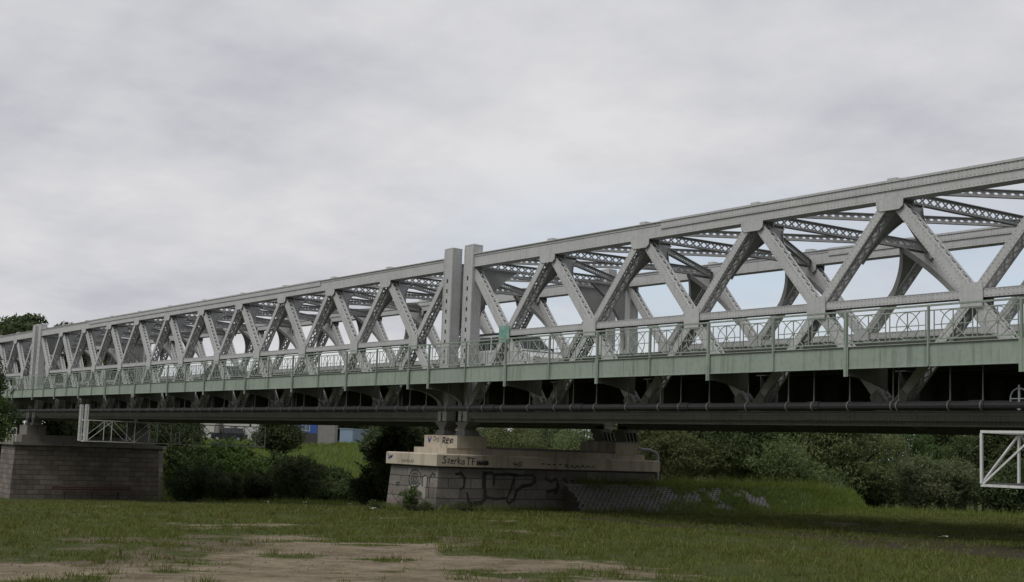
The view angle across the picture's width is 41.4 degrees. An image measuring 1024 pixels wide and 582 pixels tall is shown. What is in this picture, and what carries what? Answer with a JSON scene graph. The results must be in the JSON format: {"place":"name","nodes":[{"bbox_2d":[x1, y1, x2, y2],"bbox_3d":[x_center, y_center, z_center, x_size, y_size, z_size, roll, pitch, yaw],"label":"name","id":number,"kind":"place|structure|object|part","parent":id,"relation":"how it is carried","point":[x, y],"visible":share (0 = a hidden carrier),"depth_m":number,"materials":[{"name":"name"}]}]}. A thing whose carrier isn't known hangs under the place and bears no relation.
{"place":"outdoors","nodes":[
{"label":"outdoors","id":0,"kind":"place"},
{"bbox_2d":[458,333,498,366],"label":"delivery van","id":1,"kind":"object","parent":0,"point":[490,334],"depth_m":67.94,"materials":[{"name":"paint"}]},
{"bbox_2d":[0,431,1023,581],"bbox_3d":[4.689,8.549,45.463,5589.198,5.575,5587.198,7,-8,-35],"label":"ground","id":2,"kind":"structure","parent":0,"point":[428,571],"depth_m":25.63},
{"bbox_2d":[0,366,19,436],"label":"oak tree","id":3,"kind":"object","parent":2,"relation":"on","point":[11,381],"visible":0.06,"depth_m":165.89,"materials":[{"name":"green plant"}]},
{"bbox_2d":[0,356,23,443],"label":"leafy tree","id":4,"kind":"object","parent":2,"relation":"on","point":[4,417],"visible":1,"depth_m":78.59,"materials":[{"name":"green plant"}]},
{"bbox_2d":[0,321,46,455],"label":"oak tree","id":5,"kind":"object","parent":2,"relation":"on","point":[12,327],"visible":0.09,"depth_m":171.22,"materials":[{"name":"green plant"}]},
{"bbox_2d":[0,313,64,433],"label":"oak tree","id":6,"kind":"object","parent":2,"relation":"on","point":[29,320],"visible":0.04,"depth_m":179.45,"materials":[{"name":"green plant"}]},
{"bbox_2d":[41,420,77,435],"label":"dark tree","id":7,"kind":"object","parent":2,"relation":"on","point":[62,428],"visible":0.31,"depth_m":141.33,"materials":[{"name":"green plant"}]},
{"bbox_2d":[54,321,83,378],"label":"oak tree","id":8,"kind":"object","parent":2,"relation":"on","point":[65,358],"visible":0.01,"depth_m":215.02,"materials":[{"name":"green plant"}]},
{"bbox_2d":[0,425,166,499],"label":"bridge pier","id":9,"kind":"structure","parent":2,"relation":"on","point":[36,462],"depth_m":113.48,"materials":[{"name":"stone"}]},
{"bbox_2d":[6,428,16,440],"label":"guard railing","id":10,"kind":"object","parent":9,"relation":"on","point":[12,435],"visible":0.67,"depth_m":111.57,"materials":[{"name":"grey metal"}]},
{"bbox_2d":[0,324,141,428],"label":"bridge span","id":11,"kind":"object","parent":9,"relation":"on","point":[20,348],"visible":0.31,"depth_m":121.08,"materials":[{"name":"grey paint"}]},
{"bbox_2d":[74,421,104,436],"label":"dark tree","id":12,"kind":"object","parent":2,"relation":"on","point":[93,425],"visible":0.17,"depth_m":148.82,"materials":[{"name":"green plant"}]},
{"bbox_2d":[52,486,130,498],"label":"bench","id":13,"kind":"object","parent":2,"relation":"on","point":[117,489],"visible":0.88,"depth_m":112.89,"materials":[{"name":"brown paint"}]},
{"bbox_2d":[66,351,133,383],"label":"oak tree","id":14,"kind":"object","parent":2,"relation":"on","point":[85,361],"visible":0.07,"depth_m":189.17,"materials":[{"name":"green plant"}]},
{"bbox_2d":[97,422,129,437],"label":"dark tree","id":15,"kind":"object","parent":2,"relation":"on","point":[115,427],"visible":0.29,"depth_m":144.63,"materials":[{"name":"green plant"}]},
{"bbox_2d":[147,423,159,445],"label":"dark tree","id":16,"kind":"object","parent":2,"relation":"on","point":[153,429],"visible":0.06,"depth_m":140.44,"materials":[{"name":"green plant"}]},
{"bbox_2d":[150,423,213,455],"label":"dark tree","id":17,"kind":"object","parent":2,"relation":"on","point":[177,431],"visible":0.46,"depth_m":134.50,"materials":[{"name":"green plant"}]},
{"bbox_2d":[160,459,218,501],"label":"dark bush","id":18,"kind":"object","parent":2,"relation":"on","point":[186,483],"visible":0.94,"depth_m":111.11,"materials":[{"name":"green plant"}]},
{"bbox_2d":[163,438,222,479],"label":"green shrub","id":19,"kind":"object","parent":2,"relation":"on","point":[176,455],"visible":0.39,"depth_m":130.94,"materials":[{"name":"green plant"}]},
{"bbox_2d":[164,450,233,496],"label":"green shrub","id":20,"kind":"object","parent":2,"relation":"on","point":[202,459],"visible":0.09,"depth_m":121.76,"materials":[{"name":"green plant"}]},
{"bbox_2d":[201,423,222,437],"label":"storage hall","id":21,"kind":"structure","parent":2,"relation":"on","point":[217,429],"depth_m":186.91,"materials":[{"name":"white paint"}]},
{"bbox_2d":[203,467,247,501],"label":"dark bush","id":22,"kind":"object","parent":2,"relation":"on","point":[223,487],"visible":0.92,"depth_m":109.37,"materials":[{"name":"green plant"}]},
{"bbox_2d":[195,436,257,464],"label":"green shrub","id":23,"kind":"object","parent":2,"relation":"on","point":[238,453],"visible":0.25,"depth_m":133.39,"materials":[{"name":"green plant"}]},
{"bbox_2d":[211,428,247,441],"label":"parked car","id":24,"kind":"object","parent":2,"relation":"on","point":[219,435],"visible":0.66,"depth_m":175.16,"materials":[{"name":"paint"}]},
{"bbox_2d":[223,424,260,439],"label":"site cabin","id":25,"kind":"object","parent":2,"relation":"on","point":[251,429],"visible":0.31,"depth_m":189.76,"materials":[{"name":"white metal"}]},
{"bbox_2d":[218,452,281,474],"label":"green shrub","id":26,"kind":"object","parent":2,"relation":"on","point":[235,465],"visible":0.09,"depth_m":119.69,"materials":[{"name":"green plant"}]},
{"bbox_2d":[226,459,280,500],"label":"green shrub","id":27,"kind":"object","parent":2,"relation":"on","point":[258,469],"visible":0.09,"depth_m":117.22,"materials":[{"name":"green plant"}]},
{"bbox_2d":[236,470,276,500],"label":"dark bush","id":28,"kind":"object","parent":2,"relation":"on","point":[255,487],"visible":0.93,"depth_m":107.01,"materials":[{"name":"green plant"}]},
{"bbox_2d":[248,424,309,455],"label":"dark tree","id":29,"kind":"object","parent":2,"relation":"on","point":[278,438],"visible":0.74,"depth_m":139.53,"materials":[{"name":"green plant"}]},
{"bbox_2d":[255,450,304,473],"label":"green shrub","id":30,"kind":"object","parent":2,"relation":"on","point":[274,458],"visible":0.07,"depth_m":125.31,"materials":[{"name":"green plant"}]},
{"bbox_2d":[263,451,336,502],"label":"dark bush","id":31,"kind":"object","parent":2,"relation":"on","point":[302,482],"visible":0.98,"depth_m":105.03,"materials":[{"name":"green plant"}]},
{"bbox_2d":[299,425,316,445],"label":"blue cabin","id":32,"kind":"object","parent":2,"relation":"on","point":[311,434],"visible":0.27,"depth_m":174.92,"materials":[{"name":"metal"}]},
{"bbox_2d":[302,425,309,430],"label":"window","id":33,"kind":"structure","parent":32,"relation":"in","point":[306,427],"depth_m":174.95,"materials":[{"name":"white paint"}]},
{"bbox_2d":[308,477,346,502],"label":"green shrub","id":34,"kind":"object","parent":2,"relation":"on","point":[337,492],"visible":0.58,"depth_m":110.24,"materials":[{"name":"green plant"}]},
{"bbox_2d":[317,425,337,445],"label":"plank shed","id":35,"kind":"structure","parent":2,"relation":"on","point":[327,433],"depth_m":175.07,"materials":[{"name":"grey wood"}]},
{"bbox_2d":[322,465,351,481],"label":"green shrub","id":36,"kind":"object","parent":2,"relation":"on","point":[339,472],"visible":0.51,"depth_m":131.60,"materials":[{"name":"green plant"}]},
{"bbox_2d":[332,474,353,501],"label":"green shrub","id":37,"kind":"object","parent":2,"relation":"on","point":[337,480],"visible":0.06,"depth_m":117.89,"materials":[{"name":"green plant"}]},
{"bbox_2d":[337,425,355,440],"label":"dark tree","id":38,"kind":"object","parent":2,"relation":"on","point":[343,426],"visible":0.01,"depth_m":222.39,"materials":[{"name":"green plant"}]},
{"bbox_2d":[0,534,696,581],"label":"pebbles","id":39,"kind":"object","parent":2,"relation":"on","point":[363,555],"visible":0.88,"depth_m":22.86,"materials":[{"name":"stone"}]},
{"bbox_2d":[339,428,369,442],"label":"shipping container","id":40,"kind":"object","parent":2,"relation":"on","point":[348,434],"visible":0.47,"depth_m":190.42,"materials":[{"name":"blue metal"}]},
{"bbox_2d":[343,480,366,502],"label":"dark bush","id":41,"kind":"object","parent":2,"relation":"on","point":[348,494],"visible":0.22,"depth_m":111.14,"materials":[{"name":"green plant"}]},
{"bbox_2d":[354,426,371,428],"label":"dark tree","id":42,"kind":"object","parent":2,"relation":"on","point":[361,427],"visible":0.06,"depth_m":223.51,"materials":[{"name":"green plant"}]},
{"bbox_2d":[345,461,387,504],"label":"dark bush","id":43,"kind":"object","parent":2,"relation":"on","point":[364,488],"visible":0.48,"depth_m":85.06,"materials":[{"name":"green plant"}]},
{"bbox_2d":[355,426,386,463],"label":"dark tree","id":44,"kind":"object","parent":2,"relation":"on","point":[363,444],"visible":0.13,"depth_m":126.84,"materials":[{"name":"green plant"}]},
{"bbox_2d":[367,499,392,508],"bbox_3d":[-5.998,9.598,59.799,1.226,0.853,1.192,-3,-8,35],"label":"weed clump","id":45,"kind":"object","parent":2,"relation":"on","point":[374,503],"visible":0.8,"depth_m":60.00,"materials":[{"name":"green plant"}]},
{"bbox_2d":[359,426,423,479],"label":"dark tree","id":46,"kind":"object","parent":2,"relation":"on","point":[400,439],"visible":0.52,"depth_m":83.34,"materials":[{"name":"green plant"}]},
{"bbox_2d":[371,448,412,496],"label":"dark bush","id":47,"kind":"object","parent":2,"relation":"on","point":[383,471],"visible":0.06,"depth_m":80.10,"materials":[{"name":"green plant"}]},
{"bbox_2d":[369,426,420,463],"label":"dark tree","id":48,"kind":"object","parent":2,"relation":"on","point":[378,433],"visible":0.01,"depth_m":121.47,"materials":[{"name":"green plant"}]},
{"bbox_2d":[389,485,421,509],"bbox_3d":[-4.360,9.031,57.751,1.473,1.515,1.491,-3,-8,38],"label":"sapling","id":49,"kind":"object","parent":2,"relation":"on","point":[410,500],"visible":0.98,"depth_m":57.30,"materials":[{"name":"green plant"}]},
{"bbox_2d":[409,500,435,510],"bbox_3d":[-3.921,9.172,56.846,1.226,0.853,1.192,6,-8,-30],"label":"weed clump","id":50,"kind":"object","parent":2,"relation":"on","point":[425,506],"visible":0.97,"depth_m":56.67,"materials":[{"name":"green plant"}]},
{"bbox_2d":[418,427,458,440],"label":"dark tree","id":51,"kind":"object","parent":2,"relation":"on","point":[423,431],"visible":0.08,"depth_m":99.76,"materials":[{"name":"green plant"}]},
{"bbox_2d":[447,501,471,511],"bbox_3d":[-2.283,9.240,57.146,1.192,0.853,1.226,2,-7,3],"label":"weed clump","id":52,"kind":"object","parent":2,"relation":"on","point":[462,505],"visible":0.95,"depth_m":57.27,"materials":[{"name":"green plant"}]},
{"bbox_2d":[455,427,493,445],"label":"willow tree","id":53,"kind":"object","parent":2,"relation":"on","point":[483,430],"visible":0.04,"depth_m":97.91,"materials":[{"name":"green plant"}]},
{"bbox_2d":[0,499,1023,581],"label":"grass","id":54,"kind":"structure","parent":2,"relation":"on","point":[712,519],"depth_m":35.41,"materials":[{"name":"green plant"}]},
{"bbox_2d":[0,500,1023,581],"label":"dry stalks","id":55,"kind":"object","parent":2,"relation":"on","point":[541,530],"visible":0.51,"depth_m":38.15,"materials":[{"name":"plant"}]},
{"bbox_2d":[481,428,549,448],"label":"willow tree","id":56,"kind":"object","parent":2,"relation":"on","point":[504,437],"visible":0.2,"depth_m":91.60,"materials":[{"name":"green plant"}]},
{"bbox_2d":[144,437,897,507],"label":"bank grass","id":57,"kind":"structure","parent":2,"relation":"on","point":[330,455],"depth_m":159.70,"materials":[{"name":"green plant"}]},
{"bbox_2d":[386,435,659,510],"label":"bridge pier","id":58,"kind":"structure","parent":2,"relation":"on","point":[436,470],"depth_m":59.72,"materials":[{"name":"stone"}]},
{"bbox_2d":[10,247,616,441],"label":"bridge span","id":59,"kind":"object","parent":58,"relation":"on","point":[350,377],"visible":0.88,"depth_m":77.82,"materials":[{"name":"grey paint"}]},
{"bbox_2d":[77,404,265,446],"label":"inspection gantry","id":60,"kind":"object","parent":59,"relation":"hanging from","point":[85,429],"visible":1,"depth_m":94.42,"materials":[{"name":"grey metal"}]},
{"bbox_2d":[201,365,246,379],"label":"dark car","id":61,"kind":"object","parent":59,"relation":"on","point":[231,374],"visible":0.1,"depth_m":88.04,"materials":[{"name":"paint"}]},
{"bbox_2d":[12,365,1023,412],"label":"water pipe","id":62,"kind":"object","parent":59,"relation":"hanging from","point":[950,405],"visible":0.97,"depth_m":47.69,"materials":[{"name":"metal"}]},
{"bbox_2d":[637,448,658,479],"bbox_3d":[6.285,8.220,64.610,1.605,1.486,0.254,4,-7,-15],"label":"drain pipe","id":63,"kind":"object","parent":58,"relation":"attached to","point":[651,451],"visible":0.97,"depth_m":64.72,"materials":[{"name":"grey metal"}]},
{"bbox_2d":[418,157,1023,442],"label":"bridge span","id":64,"kind":"object","parent":58,"relation":"on","point":[868,358],"visible":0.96,"depth_m":47.58,"materials":[{"name":"grey paint"}]},
{"bbox_2d":[478,335,563,365],"bbox_3d":[0.277,2.966,61.581,2.111,1.880,4.770,7,-8,-35],"label":"white van","id":65,"kind":"object","parent":64,"relation":"on","point":[510,358],"visible":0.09,"depth_m":60.77,"materials":[{"name":"paint"}]},
{"bbox_3d":[-1.243,2.457,62.471,0.125,0.595,1.061,7,-8,-35],"label":"side window","id":66,"kind":"part","parent":65,"relation":"part of","materials":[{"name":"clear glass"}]},
{"bbox_3d":[-0.643,2.380,61.620,0.125,0.595,1.170,7,-8,-35],"label":"side window","id":67,"kind":"part","parent":65,"relation":"part of","materials":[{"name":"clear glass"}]},
{"bbox_2d":[980,430,1023,488],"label":"inspection gantry","id":68,"kind":"object","parent":64,"relation":"hanging from","point":[989,475],"visible":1,"depth_m":34.59,"materials":[{"name":"grey metal"}]},
{"bbox_2d":[526,428,579,448],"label":"willow tree","id":69,"kind":"object","parent":2,"relation":"on","point":[547,433],"visible":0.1,"depth_m":93.87,"materials":[{"name":"green plant"}]},
{"bbox_2d":[548,426,613,449],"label":"willow tree","id":70,"kind":"object","parent":2,"relation":"on","point":[571,439],"visible":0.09,"depth_m":89.69,"materials":[{"name":"green plant"}]},
{"bbox_2d":[192,478,1023,517],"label":"weeds","id":71,"kind":"object","parent":2,"relation":"on","point":[876,510],"visible":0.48,"depth_m":67.50,"materials":[{"name":"green plant"}]},
{"bbox_2d":[603,424,709,480],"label":"willow tree","id":72,"kind":"object","parent":2,"relation":"on","point":[641,433],"visible":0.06,"depth_m":75.40,"materials":[{"name":"green plant"}]},
{"bbox_2d":[637,430,716,481],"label":"willow bush","id":73,"kind":"object","parent":2,"relation":"on","point":[671,450],"visible":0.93,"depth_m":73.23,"materials":[{"name":"green plant"}]},
{"bbox_2d":[639,431,719,481],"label":"willow tree","id":74,"kind":"object","parent":2,"relation":"on","point":[703,451],"visible":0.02,"depth_m":77.90,"materials":[{"name":"green plant"}]},
{"bbox_2d":[564,483,817,512],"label":"paver slope","id":75,"kind":"structure","parent":2,"relation":"on","point":[578,497],"depth_m":62.08,"materials":[{"name":"concrete"}]},
{"bbox_2d":[573,472,840,503],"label":"tall weeds","id":76,"kind":"object","parent":2,"relation":"on","point":[718,481],"visible":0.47,"depth_m":66.20,"materials":[{"name":"green plant"}]},
{"bbox_2d":[569,482,871,512],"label":"slope weeds","id":77,"kind":"object","parent":2,"relation":"on","point":[846,495],"visible":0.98,"depth_m":67.15,"materials":[{"name":"green plant"}]},
{"bbox_2d":[694,431,753,482],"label":"willow bush","id":78,"kind":"object","parent":2,"relation":"on","point":[722,466],"visible":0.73,"depth_m":74.17,"materials":[{"name":"green plant"}]},
{"bbox_2d":[693,431,791,481],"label":"willow tree","id":79,"kind":"object","parent":2,"relation":"on","point":[740,436],"visible":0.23,"depth_m":74.15,"materials":[{"name":"green plant"}]},
{"bbox_2d":[734,432,808,483],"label":"willow bush","id":80,"kind":"object","parent":2,"relation":"on","point":[780,467],"visible":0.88,"depth_m":73.44,"materials":[{"name":"green plant"}]},
{"bbox_2d":[735,432,841,481],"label":"willow tree","id":81,"kind":"object","parent":2,"relation":"on","point":[808,446],"visible":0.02,"depth_m":77.72,"materials":[{"name":"green plant"}]},
{"bbox_2d":[789,454,853,492],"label":"willow bush","id":82,"kind":"object","parent":2,"relation":"on","point":[811,470],"visible":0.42,"depth_m":74.44,"materials":[{"name":"green plant"}]},
{"bbox_2d":[783,432,912,493],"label":"willow tree","id":83,"kind":"object","parent":2,"relation":"on","point":[845,451],"visible":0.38,"depth_m":76.47,"materials":[{"name":"green plant"}]},
{"bbox_2d":[847,467,901,508],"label":"dark bush","id":84,"kind":"object","parent":2,"relation":"on","point":[876,495],"visible":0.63,"depth_m":76.93,"materials":[{"name":"green plant"}]},
{"bbox_2d":[847,434,952,509],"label":"willow tree","id":85,"kind":"object","parent":2,"relation":"on","point":[914,447],"visible":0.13,"depth_m":90.97,"materials":[{"name":"green plant"}]},
{"bbox_2d":[881,450,963,510],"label":"willow bush","id":86,"kind":"object","parent":2,"relation":"on","point":[917,479],"visible":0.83,"depth_m":79.06,"materials":[{"name":"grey plant"}]},
{"bbox_2d":[905,434,961,507],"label":"dark tree","id":87,"kind":"object","parent":2,"relation":"on","point":[940,441],"visible":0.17,"depth_m":99.41,"materials":[{"name":"green plant"}]},
{"bbox_2d":[926,453,999,511],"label":"willow bush","id":88,"kind":"object","parent":2,"relation":"on","point":[962,499],"visible":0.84,"depth_m":78.23,"materials":[{"name":"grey plant"}]},
{"bbox_2d":[938,435,987,510],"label":"willow tree","id":89,"kind":"object","parent":2,"relation":"on","point":[963,440],"visible":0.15,"depth_m":96.10,"materials":[{"name":"green plant"}]},
{"bbox_2d":[956,435,1023,475],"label":"dark tree","id":90,"kind":"object","parent":2,"relation":"on","point":[994,447],"visible":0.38,"depth_m":83.26,"materials":[{"name":"green plant"}]},
{"bbox_2d":[964,455,1023,513],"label":"dark bush","id":91,"kind":"object","parent":2,"relation":"on","point":[1009,499],"visible":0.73,"depth_m":75.19,"materials":[{"name":"green plant"}]},
{"bbox_2d":[0,0,1023,460],"label":"sky","id":92,"kind":"structure","parent":0,"point":[154,154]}
]}

